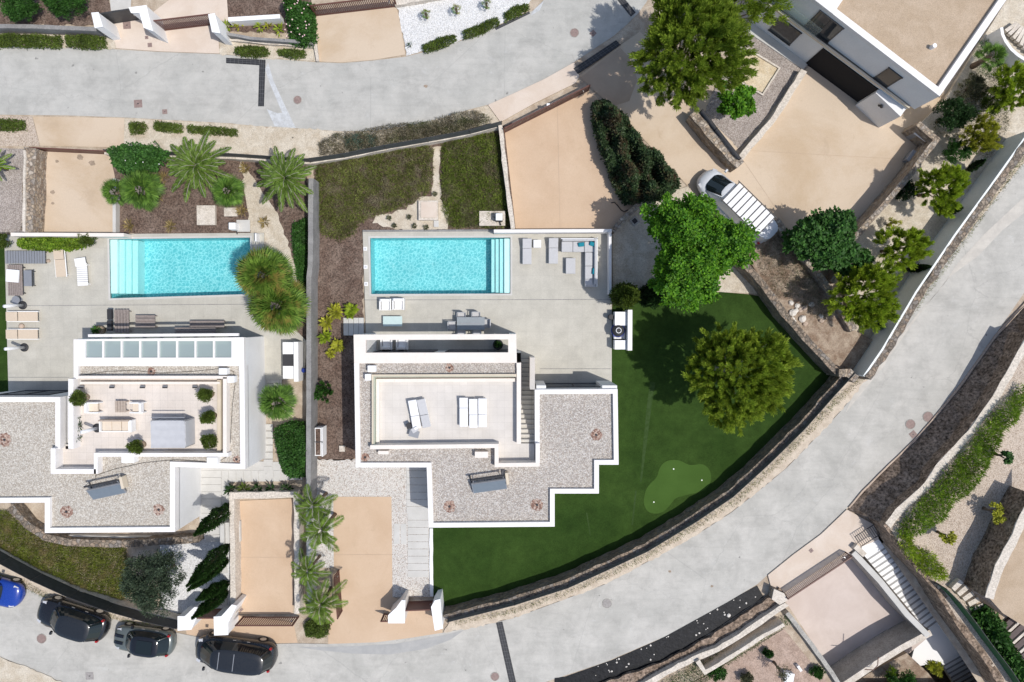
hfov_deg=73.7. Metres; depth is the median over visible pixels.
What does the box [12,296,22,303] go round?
round table
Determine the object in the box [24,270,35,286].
side table
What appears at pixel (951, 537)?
sapling
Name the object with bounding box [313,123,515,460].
mulch bed
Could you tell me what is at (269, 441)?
path slab
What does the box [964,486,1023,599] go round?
retaining wall
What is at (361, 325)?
stepping block
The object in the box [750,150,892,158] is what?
driveway joint
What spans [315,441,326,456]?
box planter
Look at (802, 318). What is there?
rock
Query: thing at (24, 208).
garden wall
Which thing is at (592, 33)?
manhole cover
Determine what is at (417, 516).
path slab
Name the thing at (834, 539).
pavement
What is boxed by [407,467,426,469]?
path slab
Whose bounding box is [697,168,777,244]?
delivery van
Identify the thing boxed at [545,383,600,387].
window
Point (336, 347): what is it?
leafy shrub
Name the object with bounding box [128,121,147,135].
hedge
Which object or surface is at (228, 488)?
planter plant
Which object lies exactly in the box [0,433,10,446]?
roof drain
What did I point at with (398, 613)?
gate pillar
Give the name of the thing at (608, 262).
garden wall
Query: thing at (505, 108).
pavement
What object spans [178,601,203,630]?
gate pillar
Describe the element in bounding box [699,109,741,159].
fence
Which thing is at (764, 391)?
pine tree
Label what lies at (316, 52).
garden wall
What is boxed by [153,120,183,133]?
hedge
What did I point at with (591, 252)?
corner sofa
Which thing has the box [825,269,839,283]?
garden wall
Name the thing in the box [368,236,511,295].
swimming pool
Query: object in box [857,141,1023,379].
garden wall
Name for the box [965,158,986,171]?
cypress tree
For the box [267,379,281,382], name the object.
path slab
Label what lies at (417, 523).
path slab
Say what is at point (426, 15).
fan palm
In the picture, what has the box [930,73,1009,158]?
scrub
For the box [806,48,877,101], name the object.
garage door
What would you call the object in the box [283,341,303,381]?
outdoor counter
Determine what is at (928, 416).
manhole cover
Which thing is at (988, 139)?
mastic tree
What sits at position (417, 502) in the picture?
path slab
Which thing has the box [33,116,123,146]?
driveway
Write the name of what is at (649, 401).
lawn seam
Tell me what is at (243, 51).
hedge
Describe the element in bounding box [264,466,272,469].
path slab
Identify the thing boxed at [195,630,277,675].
parked van
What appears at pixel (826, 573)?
gate
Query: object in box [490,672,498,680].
manhole cover
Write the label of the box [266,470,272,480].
path slab
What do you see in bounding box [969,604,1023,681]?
hedge
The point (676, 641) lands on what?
ground sheet
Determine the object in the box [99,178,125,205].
fan palm
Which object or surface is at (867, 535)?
wrought panel
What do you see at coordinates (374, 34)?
driveway
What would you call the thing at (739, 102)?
broadleaf tree
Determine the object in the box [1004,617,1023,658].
plank steps
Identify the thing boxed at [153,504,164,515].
roof drain
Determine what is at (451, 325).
dining chair
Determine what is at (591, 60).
drain grate
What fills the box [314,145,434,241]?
ground cover
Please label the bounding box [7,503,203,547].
garden wall
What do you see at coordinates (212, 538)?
path slab
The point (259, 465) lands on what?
path
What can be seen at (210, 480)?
path slab
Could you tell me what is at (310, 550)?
garden wall
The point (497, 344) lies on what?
round planter
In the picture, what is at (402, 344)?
armchair
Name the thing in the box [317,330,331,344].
leafy shrub
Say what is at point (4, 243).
shrub
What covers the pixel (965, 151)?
shrub
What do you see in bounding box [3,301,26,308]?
lamp post
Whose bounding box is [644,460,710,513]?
putting green
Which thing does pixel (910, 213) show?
garden bed
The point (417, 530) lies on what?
path slab
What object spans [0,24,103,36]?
garden wall
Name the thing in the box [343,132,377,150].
scrub
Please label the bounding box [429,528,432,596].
garden wall
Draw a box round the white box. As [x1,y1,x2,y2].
[782,670,794,681]
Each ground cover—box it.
[0,509,129,599]
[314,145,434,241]
[438,131,509,228]
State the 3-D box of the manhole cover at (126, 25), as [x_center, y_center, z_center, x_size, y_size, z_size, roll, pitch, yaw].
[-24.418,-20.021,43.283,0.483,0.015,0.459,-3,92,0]
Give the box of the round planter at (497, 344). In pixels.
[493,339,502,349]
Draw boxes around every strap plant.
[222,19,232,30]
[253,22,264,31]
[273,21,283,35]
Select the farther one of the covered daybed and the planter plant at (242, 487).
the planter plant at (242, 487)
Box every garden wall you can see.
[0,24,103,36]
[0,546,179,619]
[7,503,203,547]
[11,233,131,237]
[20,147,47,232]
[22,150,31,232]
[69,534,151,537]
[104,127,498,165]
[113,178,119,232]
[226,32,313,46]
[228,14,283,26]
[229,488,301,498]
[229,499,241,613]
[230,39,312,48]
[293,493,303,613]
[306,178,319,499]
[306,499,316,612]
[314,33,319,62]
[363,229,493,231]
[395,0,439,7]
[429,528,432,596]
[443,367,850,621]
[494,229,611,233]
[498,125,514,228]
[602,587,786,681]
[607,232,610,294]
[611,201,646,233]
[640,602,787,681]
[685,112,743,171]
[695,617,784,674]
[730,48,779,95]
[733,261,838,374]
[739,69,806,159]
[774,217,856,331]
[783,609,839,681]
[786,553,849,593]
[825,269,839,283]
[826,368,858,382]
[830,620,931,681]
[848,303,1023,507]
[849,550,929,637]
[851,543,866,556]
[853,132,1023,376]
[854,121,940,240]
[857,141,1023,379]
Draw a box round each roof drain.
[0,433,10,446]
[60,506,72,517]
[147,367,155,374]
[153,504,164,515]
[232,455,239,462]
[361,453,369,461]
[443,500,455,512]
[445,364,453,371]
[530,498,542,510]
[591,429,601,440]
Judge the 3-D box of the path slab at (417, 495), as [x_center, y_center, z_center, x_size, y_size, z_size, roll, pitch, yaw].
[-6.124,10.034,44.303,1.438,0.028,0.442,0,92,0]
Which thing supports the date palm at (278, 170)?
on the mulch bed at (178, 209)
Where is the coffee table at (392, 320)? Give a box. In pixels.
[383,316,401,325]
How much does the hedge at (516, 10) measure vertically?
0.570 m
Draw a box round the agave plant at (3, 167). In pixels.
[0,149,15,180]
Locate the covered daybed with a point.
(172, 433)
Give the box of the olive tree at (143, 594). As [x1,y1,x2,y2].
[117,548,186,618]
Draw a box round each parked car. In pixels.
[0,576,25,607]
[37,595,110,642]
[114,621,176,657]
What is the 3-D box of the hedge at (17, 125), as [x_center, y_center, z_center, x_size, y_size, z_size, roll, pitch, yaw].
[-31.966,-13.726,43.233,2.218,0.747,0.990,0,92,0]
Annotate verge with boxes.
[0,116,39,145]
[0,565,174,631]
[0,657,60,681]
[1,34,115,49]
[124,106,498,157]
[219,39,315,61]
[443,154,1023,632]
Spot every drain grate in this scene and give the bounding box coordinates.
[226,58,258,64]
[258,59,265,105]
[494,12,529,29]
[496,622,515,681]
[573,41,620,73]
[618,0,635,15]
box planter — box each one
[315,425,326,442]
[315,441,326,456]
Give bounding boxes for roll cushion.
[107,309,112,319]
[107,320,112,330]
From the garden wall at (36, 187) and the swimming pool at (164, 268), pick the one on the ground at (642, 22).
the garden wall at (36, 187)
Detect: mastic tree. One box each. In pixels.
[822,253,903,333]
[872,224,934,273]
[914,160,971,218]
[959,113,1003,152]
[986,59,1023,113]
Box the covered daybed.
[150,417,194,447]
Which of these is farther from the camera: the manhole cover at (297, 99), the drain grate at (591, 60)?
the manhole cover at (297, 99)
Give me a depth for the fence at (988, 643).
41.98 m
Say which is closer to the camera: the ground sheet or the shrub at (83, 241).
the shrub at (83, 241)
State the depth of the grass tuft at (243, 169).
43.32 m
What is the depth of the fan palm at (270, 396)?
41.07 m
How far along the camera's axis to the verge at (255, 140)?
43.54 m
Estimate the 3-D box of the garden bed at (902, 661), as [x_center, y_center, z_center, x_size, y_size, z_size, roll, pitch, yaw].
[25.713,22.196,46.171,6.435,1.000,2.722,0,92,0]
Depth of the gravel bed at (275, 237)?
43.71 m
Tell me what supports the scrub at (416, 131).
on the verge at (255, 140)
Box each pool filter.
[229,222,238,233]
[496,213,502,224]
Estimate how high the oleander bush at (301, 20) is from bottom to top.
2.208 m
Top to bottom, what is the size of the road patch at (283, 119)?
0.001 m
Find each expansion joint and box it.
[9,377,68,377]
[27,304,246,305]
[438,299,610,299]
[540,368,610,368]
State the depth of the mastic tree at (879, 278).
40.13 m
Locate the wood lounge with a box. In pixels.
[114,309,131,332]
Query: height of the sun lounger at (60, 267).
0.415 m
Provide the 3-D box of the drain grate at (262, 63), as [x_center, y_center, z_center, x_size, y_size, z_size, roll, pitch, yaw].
[-15.918,-16.415,43.439,0.390,0.029,2.953,2,92,0]
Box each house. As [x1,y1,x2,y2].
[0,333,265,532]
[354,333,618,527]
[752,0,1005,127]
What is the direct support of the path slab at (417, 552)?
on the gravel bed at (345, 478)
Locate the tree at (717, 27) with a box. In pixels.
[627,0,759,112]
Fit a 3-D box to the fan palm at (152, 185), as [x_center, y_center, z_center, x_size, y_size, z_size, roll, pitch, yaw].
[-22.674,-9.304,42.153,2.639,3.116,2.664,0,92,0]
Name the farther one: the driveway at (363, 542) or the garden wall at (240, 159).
the driveway at (363, 542)
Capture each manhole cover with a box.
[36,634,46,643]
[85,672,93,679]
[123,21,130,28]
[134,100,141,107]
[293,96,301,103]
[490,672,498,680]
[570,28,578,36]
[589,30,595,36]
[602,599,611,607]
[905,419,915,428]
[909,430,916,438]
[923,411,933,421]
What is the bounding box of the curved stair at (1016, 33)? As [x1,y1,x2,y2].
[986,22,1023,69]
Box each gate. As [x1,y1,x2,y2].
[29,147,105,153]
[100,8,139,23]
[153,13,209,30]
[197,608,222,618]
[235,616,298,625]
[309,0,396,16]
[334,569,342,618]
[380,613,388,621]
[405,600,432,610]
[503,85,590,132]
[784,552,852,599]
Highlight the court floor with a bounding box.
[786,555,926,665]
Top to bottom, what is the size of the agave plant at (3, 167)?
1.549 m
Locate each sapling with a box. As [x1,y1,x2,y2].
[936,530,957,545]
[982,501,1006,524]
[994,450,1013,464]
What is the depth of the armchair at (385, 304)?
43.36 m
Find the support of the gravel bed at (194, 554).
on the ground at (642, 22)
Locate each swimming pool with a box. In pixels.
[107,236,251,299]
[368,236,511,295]
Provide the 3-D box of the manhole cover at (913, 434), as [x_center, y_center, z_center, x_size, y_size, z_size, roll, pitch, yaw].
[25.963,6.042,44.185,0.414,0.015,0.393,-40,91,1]
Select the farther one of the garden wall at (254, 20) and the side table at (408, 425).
the garden wall at (254, 20)
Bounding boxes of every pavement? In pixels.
[488,62,578,120]
[768,509,878,592]
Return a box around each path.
[110,0,130,10]
[199,461,302,534]
[373,146,448,229]
[976,595,1012,681]
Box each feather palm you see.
[290,548,330,585]
[293,484,337,524]
[298,498,344,551]
[298,578,347,624]
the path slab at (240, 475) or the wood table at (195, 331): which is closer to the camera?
the wood table at (195, 331)
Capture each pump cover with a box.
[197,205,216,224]
[224,208,237,216]
[419,201,438,220]
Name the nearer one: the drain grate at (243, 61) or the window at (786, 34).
the window at (786, 34)
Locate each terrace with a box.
[5,233,305,390]
[363,231,611,382]
[889,356,1023,681]
[991,529,1023,625]
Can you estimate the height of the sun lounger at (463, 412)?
0.459 m
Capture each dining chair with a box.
[447,321,455,329]
[457,312,465,316]
[457,330,465,333]
[471,312,479,316]
[472,330,480,333]
[485,319,490,327]
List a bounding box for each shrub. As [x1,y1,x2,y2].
[0,0,43,21]
[0,233,11,249]
[40,0,88,19]
[68,389,89,406]
[77,233,97,248]
[125,439,146,454]
[194,388,214,403]
[198,409,216,423]
[199,433,217,449]
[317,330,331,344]
[318,314,332,331]
[325,348,335,359]
[327,303,342,319]
[330,337,344,351]
[343,302,359,316]
[344,309,356,318]
[708,666,727,681]
[739,671,753,681]
[761,648,773,658]
[808,665,825,679]
[833,247,874,281]
[884,665,897,681]
[886,217,901,227]
[886,668,916,681]
[895,179,920,201]
[925,660,943,677]
[932,97,979,131]
[942,137,976,164]
[954,72,989,102]
[979,86,1006,116]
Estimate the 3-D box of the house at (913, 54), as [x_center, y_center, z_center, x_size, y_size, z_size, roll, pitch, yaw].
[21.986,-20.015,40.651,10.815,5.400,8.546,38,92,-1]
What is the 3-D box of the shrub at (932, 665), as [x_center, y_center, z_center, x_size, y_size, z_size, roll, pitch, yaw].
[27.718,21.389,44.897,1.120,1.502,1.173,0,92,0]
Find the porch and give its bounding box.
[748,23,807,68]
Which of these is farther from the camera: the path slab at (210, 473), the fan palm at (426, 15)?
the path slab at (210, 473)
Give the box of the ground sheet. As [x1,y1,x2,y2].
[555,586,762,681]
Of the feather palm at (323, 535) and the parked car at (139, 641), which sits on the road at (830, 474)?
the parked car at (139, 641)
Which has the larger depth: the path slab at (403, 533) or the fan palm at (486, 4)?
the path slab at (403, 533)
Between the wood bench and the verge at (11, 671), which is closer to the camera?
the wood bench
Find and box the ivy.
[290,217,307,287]
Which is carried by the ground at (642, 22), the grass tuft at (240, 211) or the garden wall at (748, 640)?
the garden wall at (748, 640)
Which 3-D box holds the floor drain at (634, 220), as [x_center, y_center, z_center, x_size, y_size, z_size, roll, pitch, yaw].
[7.845,-7.673,43.627,0.500,0.060,0.500,-40,91,1]
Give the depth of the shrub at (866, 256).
41.13 m
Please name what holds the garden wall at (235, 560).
on the driveway at (267, 549)
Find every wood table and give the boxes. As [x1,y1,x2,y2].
[115,401,128,411]
[135,315,157,326]
[175,327,217,332]
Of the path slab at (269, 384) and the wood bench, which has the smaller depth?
the wood bench
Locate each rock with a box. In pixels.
[790,309,796,315]
[799,315,805,322]
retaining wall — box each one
[868,332,1023,681]
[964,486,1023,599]
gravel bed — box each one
[159,534,229,612]
[239,162,296,282]
[315,459,429,596]
[397,0,529,55]
[705,33,807,148]
[740,55,777,91]
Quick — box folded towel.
[411,426,418,432]
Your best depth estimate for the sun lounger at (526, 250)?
43.30 m
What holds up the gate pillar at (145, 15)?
on the driveway at (203, 39)
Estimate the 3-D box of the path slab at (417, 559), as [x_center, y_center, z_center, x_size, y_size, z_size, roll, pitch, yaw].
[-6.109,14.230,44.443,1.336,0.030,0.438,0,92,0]
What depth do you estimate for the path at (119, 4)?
43.25 m
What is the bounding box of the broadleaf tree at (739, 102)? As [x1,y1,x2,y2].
[715,79,756,119]
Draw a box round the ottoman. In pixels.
[566,258,575,273]
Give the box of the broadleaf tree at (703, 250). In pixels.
[639,191,759,313]
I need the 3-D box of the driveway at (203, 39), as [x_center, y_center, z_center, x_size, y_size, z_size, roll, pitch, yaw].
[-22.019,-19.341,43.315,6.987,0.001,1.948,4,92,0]
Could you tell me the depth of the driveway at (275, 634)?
44.60 m
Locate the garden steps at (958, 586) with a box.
[948,577,983,609]
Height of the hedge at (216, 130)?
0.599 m
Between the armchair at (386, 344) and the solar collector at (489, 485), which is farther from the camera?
the armchair at (386, 344)
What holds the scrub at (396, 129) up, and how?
on the verge at (255, 140)
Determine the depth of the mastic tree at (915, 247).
40.65 m
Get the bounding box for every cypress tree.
[185,543,229,587]
[186,558,228,591]
[191,589,228,619]
[192,502,230,536]
[195,580,229,601]
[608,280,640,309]
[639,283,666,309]
[906,263,930,273]
[953,207,963,213]
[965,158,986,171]
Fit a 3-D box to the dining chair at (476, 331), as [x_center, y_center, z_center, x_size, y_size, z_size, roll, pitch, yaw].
[-2.227,-0.523,43.412,0.580,0.890,0.520,0,92,0]
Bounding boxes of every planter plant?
[223,483,237,494]
[236,483,250,490]
[248,483,261,490]
[264,483,273,491]
[280,483,293,490]
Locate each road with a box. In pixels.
[0,0,646,130]
[0,164,1023,681]
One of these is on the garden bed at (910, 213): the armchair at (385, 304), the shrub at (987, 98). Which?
the shrub at (987, 98)
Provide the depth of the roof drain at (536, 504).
41.06 m
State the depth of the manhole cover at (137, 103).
43.47 m
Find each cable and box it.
[86,369,234,459]
[94,459,205,479]
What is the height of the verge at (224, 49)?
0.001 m
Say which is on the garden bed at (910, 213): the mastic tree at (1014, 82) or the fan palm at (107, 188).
the mastic tree at (1014, 82)
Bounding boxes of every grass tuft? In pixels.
[121,218,133,232]
[157,170,168,184]
[164,218,175,232]
[235,204,249,216]
[238,161,250,172]
[257,216,269,228]
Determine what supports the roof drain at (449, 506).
on the house at (534, 439)
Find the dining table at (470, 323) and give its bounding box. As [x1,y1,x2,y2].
[457,317,484,329]
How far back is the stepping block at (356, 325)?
43.83 m
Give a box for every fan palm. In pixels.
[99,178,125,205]
[118,170,167,211]
[210,175,245,208]
[233,245,296,300]
[245,276,310,336]
[257,382,299,420]
[420,8,429,18]
[451,3,461,14]
[481,0,491,9]
[970,41,1009,71]
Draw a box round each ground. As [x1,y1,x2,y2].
[0,0,1023,681]
[921,663,950,681]
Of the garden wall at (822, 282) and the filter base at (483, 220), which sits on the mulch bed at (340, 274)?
the filter base at (483, 220)
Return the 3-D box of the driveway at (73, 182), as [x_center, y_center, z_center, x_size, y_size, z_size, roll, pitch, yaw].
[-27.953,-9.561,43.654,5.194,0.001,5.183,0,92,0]
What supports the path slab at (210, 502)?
on the path at (259, 465)
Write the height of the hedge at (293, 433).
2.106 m
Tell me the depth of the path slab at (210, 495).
44.27 m
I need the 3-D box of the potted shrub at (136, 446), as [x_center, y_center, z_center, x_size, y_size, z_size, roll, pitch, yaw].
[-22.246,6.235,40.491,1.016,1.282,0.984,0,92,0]
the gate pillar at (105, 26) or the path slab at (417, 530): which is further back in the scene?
the path slab at (417, 530)
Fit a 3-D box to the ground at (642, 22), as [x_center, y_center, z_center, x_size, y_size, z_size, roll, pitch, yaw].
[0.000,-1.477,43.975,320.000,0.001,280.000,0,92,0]
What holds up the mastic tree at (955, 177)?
on the garden bed at (910, 213)
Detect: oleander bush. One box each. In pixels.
[106,140,170,175]
[282,0,318,49]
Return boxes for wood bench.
[190,320,224,326]
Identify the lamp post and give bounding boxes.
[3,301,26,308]
[4,343,28,351]
[80,423,98,433]
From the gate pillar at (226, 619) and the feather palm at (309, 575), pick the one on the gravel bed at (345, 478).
the feather palm at (309, 575)
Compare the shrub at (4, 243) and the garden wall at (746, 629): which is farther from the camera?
the garden wall at (746, 629)
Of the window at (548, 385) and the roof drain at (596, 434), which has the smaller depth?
the roof drain at (596, 434)
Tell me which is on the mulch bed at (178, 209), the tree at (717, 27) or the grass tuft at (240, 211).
the grass tuft at (240, 211)
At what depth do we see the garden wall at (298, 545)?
43.56 m
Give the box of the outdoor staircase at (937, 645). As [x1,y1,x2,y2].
[861,536,976,681]
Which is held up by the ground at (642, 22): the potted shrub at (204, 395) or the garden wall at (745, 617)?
the garden wall at (745, 617)
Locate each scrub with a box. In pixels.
[318,110,491,155]
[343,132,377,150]
[393,116,484,142]
[757,236,830,320]
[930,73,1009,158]
[976,39,1007,76]
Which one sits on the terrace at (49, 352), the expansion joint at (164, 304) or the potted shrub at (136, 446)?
the expansion joint at (164, 304)
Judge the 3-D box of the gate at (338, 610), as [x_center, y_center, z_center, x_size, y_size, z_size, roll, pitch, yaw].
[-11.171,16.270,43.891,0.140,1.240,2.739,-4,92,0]
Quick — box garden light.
[339,445,344,451]
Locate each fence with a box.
[0,551,177,629]
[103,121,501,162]
[447,373,855,622]
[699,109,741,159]
[936,582,1019,681]
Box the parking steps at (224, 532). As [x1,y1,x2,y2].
[220,520,241,543]
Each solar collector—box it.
[83,474,128,499]
[469,469,508,492]
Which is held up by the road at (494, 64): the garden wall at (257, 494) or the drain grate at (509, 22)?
the drain grate at (509, 22)
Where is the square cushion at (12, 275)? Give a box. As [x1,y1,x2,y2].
[6,269,19,282]
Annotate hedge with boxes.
[0,32,64,50]
[0,117,27,132]
[16,237,85,252]
[64,34,107,50]
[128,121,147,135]
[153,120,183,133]
[186,124,239,136]
[233,44,270,58]
[272,419,305,478]
[276,48,306,59]
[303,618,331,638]
[421,34,456,53]
[462,16,499,40]
[503,3,529,22]
[590,98,681,205]
[896,383,1023,542]
[897,528,949,581]
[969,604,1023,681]
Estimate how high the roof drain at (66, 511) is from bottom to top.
0.050 m
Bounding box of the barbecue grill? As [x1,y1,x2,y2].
[611,324,624,336]
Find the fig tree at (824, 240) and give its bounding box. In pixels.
[781,204,862,271]
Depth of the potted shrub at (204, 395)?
40.08 m
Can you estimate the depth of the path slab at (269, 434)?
44.14 m
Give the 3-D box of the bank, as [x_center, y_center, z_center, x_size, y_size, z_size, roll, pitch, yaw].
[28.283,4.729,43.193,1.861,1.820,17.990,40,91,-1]
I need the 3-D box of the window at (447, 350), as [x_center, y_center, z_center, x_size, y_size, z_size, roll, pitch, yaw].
[-2.139,0.626,42.660,3.888,2.490,0.064,0,92,0]
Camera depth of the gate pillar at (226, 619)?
42.89 m
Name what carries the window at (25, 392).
in the house at (50, 462)
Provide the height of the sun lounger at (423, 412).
0.501 m
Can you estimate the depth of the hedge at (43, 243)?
43.17 m
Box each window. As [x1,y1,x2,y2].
[0,390,67,394]
[373,350,437,351]
[445,350,507,351]
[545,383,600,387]
[768,18,801,45]
[804,10,844,43]
[873,67,902,88]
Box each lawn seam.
[632,490,636,524]
[640,382,654,481]
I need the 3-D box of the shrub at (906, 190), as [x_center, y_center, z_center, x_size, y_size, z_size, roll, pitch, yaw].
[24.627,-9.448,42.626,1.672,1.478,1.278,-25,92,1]
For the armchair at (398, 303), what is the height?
0.725 m
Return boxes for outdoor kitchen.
[613,310,631,349]
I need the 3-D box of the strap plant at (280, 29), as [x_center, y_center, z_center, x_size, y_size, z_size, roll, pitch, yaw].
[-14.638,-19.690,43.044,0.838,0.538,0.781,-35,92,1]
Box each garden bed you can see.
[0,148,26,232]
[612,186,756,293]
[695,629,826,681]
[749,233,871,369]
[840,0,1023,337]
[855,651,934,681]
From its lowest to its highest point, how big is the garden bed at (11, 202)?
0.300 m
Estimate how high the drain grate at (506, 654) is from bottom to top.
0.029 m
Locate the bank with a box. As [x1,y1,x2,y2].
[849,308,1023,521]
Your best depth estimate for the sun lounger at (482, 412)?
40.76 m
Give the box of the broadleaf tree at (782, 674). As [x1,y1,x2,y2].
[772,661,791,681]
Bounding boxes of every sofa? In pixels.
[5,251,46,263]
[7,265,25,295]
[98,419,135,431]
[560,237,597,286]
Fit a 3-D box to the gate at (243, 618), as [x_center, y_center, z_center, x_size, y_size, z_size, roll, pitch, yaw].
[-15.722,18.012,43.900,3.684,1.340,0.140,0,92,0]
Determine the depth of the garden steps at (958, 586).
42.27 m
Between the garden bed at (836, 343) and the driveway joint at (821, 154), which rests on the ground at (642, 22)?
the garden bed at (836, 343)
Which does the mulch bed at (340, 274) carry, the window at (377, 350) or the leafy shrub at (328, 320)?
the leafy shrub at (328, 320)
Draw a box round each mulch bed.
[0,0,110,25]
[113,160,307,338]
[227,0,310,33]
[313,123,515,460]
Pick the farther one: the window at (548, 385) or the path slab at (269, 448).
the path slab at (269, 448)
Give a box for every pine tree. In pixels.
[681,321,803,436]
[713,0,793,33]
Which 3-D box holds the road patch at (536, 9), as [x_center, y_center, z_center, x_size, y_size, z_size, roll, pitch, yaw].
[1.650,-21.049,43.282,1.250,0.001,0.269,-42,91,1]
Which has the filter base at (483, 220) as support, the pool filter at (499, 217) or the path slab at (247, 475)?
the pool filter at (499, 217)
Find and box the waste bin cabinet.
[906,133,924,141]
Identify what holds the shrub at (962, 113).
on the garden bed at (910, 213)
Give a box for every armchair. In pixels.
[84,402,102,412]
[129,402,146,412]
[379,299,391,309]
[380,340,392,349]
[392,298,404,309]
[396,340,408,349]
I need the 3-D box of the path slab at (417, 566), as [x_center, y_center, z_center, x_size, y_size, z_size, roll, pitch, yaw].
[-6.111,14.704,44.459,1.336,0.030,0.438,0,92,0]
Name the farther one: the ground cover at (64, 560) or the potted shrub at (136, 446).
the ground cover at (64, 560)
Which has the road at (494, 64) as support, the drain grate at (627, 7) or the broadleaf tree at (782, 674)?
the drain grate at (627, 7)
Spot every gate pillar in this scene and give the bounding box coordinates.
[91,12,119,39]
[129,5,167,42]
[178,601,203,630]
[208,13,232,45]
[214,594,246,635]
[388,590,408,622]
[431,589,444,630]
[768,585,786,604]
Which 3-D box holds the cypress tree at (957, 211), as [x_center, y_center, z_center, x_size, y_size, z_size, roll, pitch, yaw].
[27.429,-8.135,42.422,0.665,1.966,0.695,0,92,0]
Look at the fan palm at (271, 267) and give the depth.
39.49 m
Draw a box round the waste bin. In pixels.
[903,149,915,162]
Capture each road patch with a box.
[265,63,295,127]
[301,630,462,654]
[531,1,543,14]
[846,197,1023,411]
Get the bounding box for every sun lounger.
[6,311,38,321]
[6,329,39,339]
[53,249,69,276]
[74,257,89,285]
[408,399,420,427]
[416,398,430,427]
[459,398,467,426]
[469,399,477,427]
[478,398,486,426]
[522,238,531,263]
[548,238,557,263]
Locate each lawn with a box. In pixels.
[0,247,7,391]
[429,292,829,608]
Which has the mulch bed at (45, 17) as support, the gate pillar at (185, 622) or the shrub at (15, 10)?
the shrub at (15, 10)
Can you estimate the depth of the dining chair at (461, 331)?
43.37 m
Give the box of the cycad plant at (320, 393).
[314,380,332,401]
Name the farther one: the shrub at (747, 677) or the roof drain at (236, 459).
the shrub at (747, 677)
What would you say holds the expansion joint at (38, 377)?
on the terrace at (49, 352)
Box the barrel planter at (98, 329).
[90,325,105,333]
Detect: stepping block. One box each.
[343,318,348,334]
[349,318,353,334]
[354,318,358,334]
[359,318,363,333]
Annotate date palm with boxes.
[166,130,232,201]
[256,146,316,211]
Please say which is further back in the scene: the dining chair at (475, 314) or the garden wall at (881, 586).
the garden wall at (881, 586)
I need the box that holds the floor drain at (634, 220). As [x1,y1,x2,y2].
[629,216,639,225]
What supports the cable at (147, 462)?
on the house at (50, 462)
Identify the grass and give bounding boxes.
[666,615,790,681]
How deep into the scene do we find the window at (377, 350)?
42.16 m
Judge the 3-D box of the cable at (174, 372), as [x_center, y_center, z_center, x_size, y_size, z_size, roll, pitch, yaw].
[-21.254,4.432,40.867,9.423,0.041,5.636,0,92,0]
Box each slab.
[200,513,214,519]
[201,470,220,476]
[201,478,220,483]
[201,485,220,490]
[201,492,220,498]
[201,499,220,505]
[201,506,220,512]
[206,535,219,541]
[222,470,228,480]
[229,470,235,480]
[237,470,243,480]
[244,470,250,480]
[251,470,258,480]
[259,470,265,480]
[264,452,272,458]
[264,459,272,465]
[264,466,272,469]
[266,424,272,430]
[266,431,272,437]
[266,438,272,444]
[266,445,272,451]
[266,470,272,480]
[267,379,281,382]
[267,383,281,386]
[274,470,280,480]
[394,524,399,543]
[401,524,406,543]
[406,471,426,476]
[406,478,426,484]
[406,485,427,491]
[406,492,427,498]
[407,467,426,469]
[407,499,427,505]
[407,507,427,512]
[408,513,427,519]
[408,520,427,526]
[408,527,427,533]
[408,535,427,540]
[408,542,427,548]
[408,549,427,555]
[408,556,427,562]
[408,563,427,569]
[408,571,427,576]
[434,220,438,226]
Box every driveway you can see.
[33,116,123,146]
[44,152,114,231]
[114,20,218,53]
[154,0,227,22]
[186,615,297,642]
[239,498,293,613]
[316,0,404,62]
[328,497,442,643]
[505,89,634,228]
[579,32,945,229]
[580,48,636,105]
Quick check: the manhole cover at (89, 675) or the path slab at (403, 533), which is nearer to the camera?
the path slab at (403, 533)
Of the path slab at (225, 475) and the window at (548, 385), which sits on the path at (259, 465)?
the path slab at (225, 475)
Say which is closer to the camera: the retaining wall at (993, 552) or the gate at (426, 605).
the retaining wall at (993, 552)
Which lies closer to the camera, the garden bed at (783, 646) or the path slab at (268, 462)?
the path slab at (268, 462)
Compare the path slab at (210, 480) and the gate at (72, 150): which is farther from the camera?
the path slab at (210, 480)
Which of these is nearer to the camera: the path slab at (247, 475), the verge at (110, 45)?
the verge at (110, 45)
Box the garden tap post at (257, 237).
[255,233,259,241]
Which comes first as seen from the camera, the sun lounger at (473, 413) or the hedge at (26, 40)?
the sun lounger at (473, 413)
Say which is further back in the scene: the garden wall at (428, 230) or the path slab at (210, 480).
the path slab at (210, 480)
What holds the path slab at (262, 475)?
on the path at (259, 465)
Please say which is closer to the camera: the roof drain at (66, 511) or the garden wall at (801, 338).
the roof drain at (66, 511)
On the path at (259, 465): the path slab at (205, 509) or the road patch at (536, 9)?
the path slab at (205, 509)
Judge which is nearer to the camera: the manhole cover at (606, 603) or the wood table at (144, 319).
the wood table at (144, 319)
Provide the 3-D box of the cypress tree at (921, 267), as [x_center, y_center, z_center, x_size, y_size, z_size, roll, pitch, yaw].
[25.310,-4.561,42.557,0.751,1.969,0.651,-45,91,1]
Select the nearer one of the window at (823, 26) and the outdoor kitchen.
the window at (823, 26)
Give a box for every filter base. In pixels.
[236,220,249,231]
[479,211,504,225]
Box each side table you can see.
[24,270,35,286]
[405,422,411,428]
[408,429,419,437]
[534,240,540,247]
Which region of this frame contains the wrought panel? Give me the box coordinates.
[854,524,879,546]

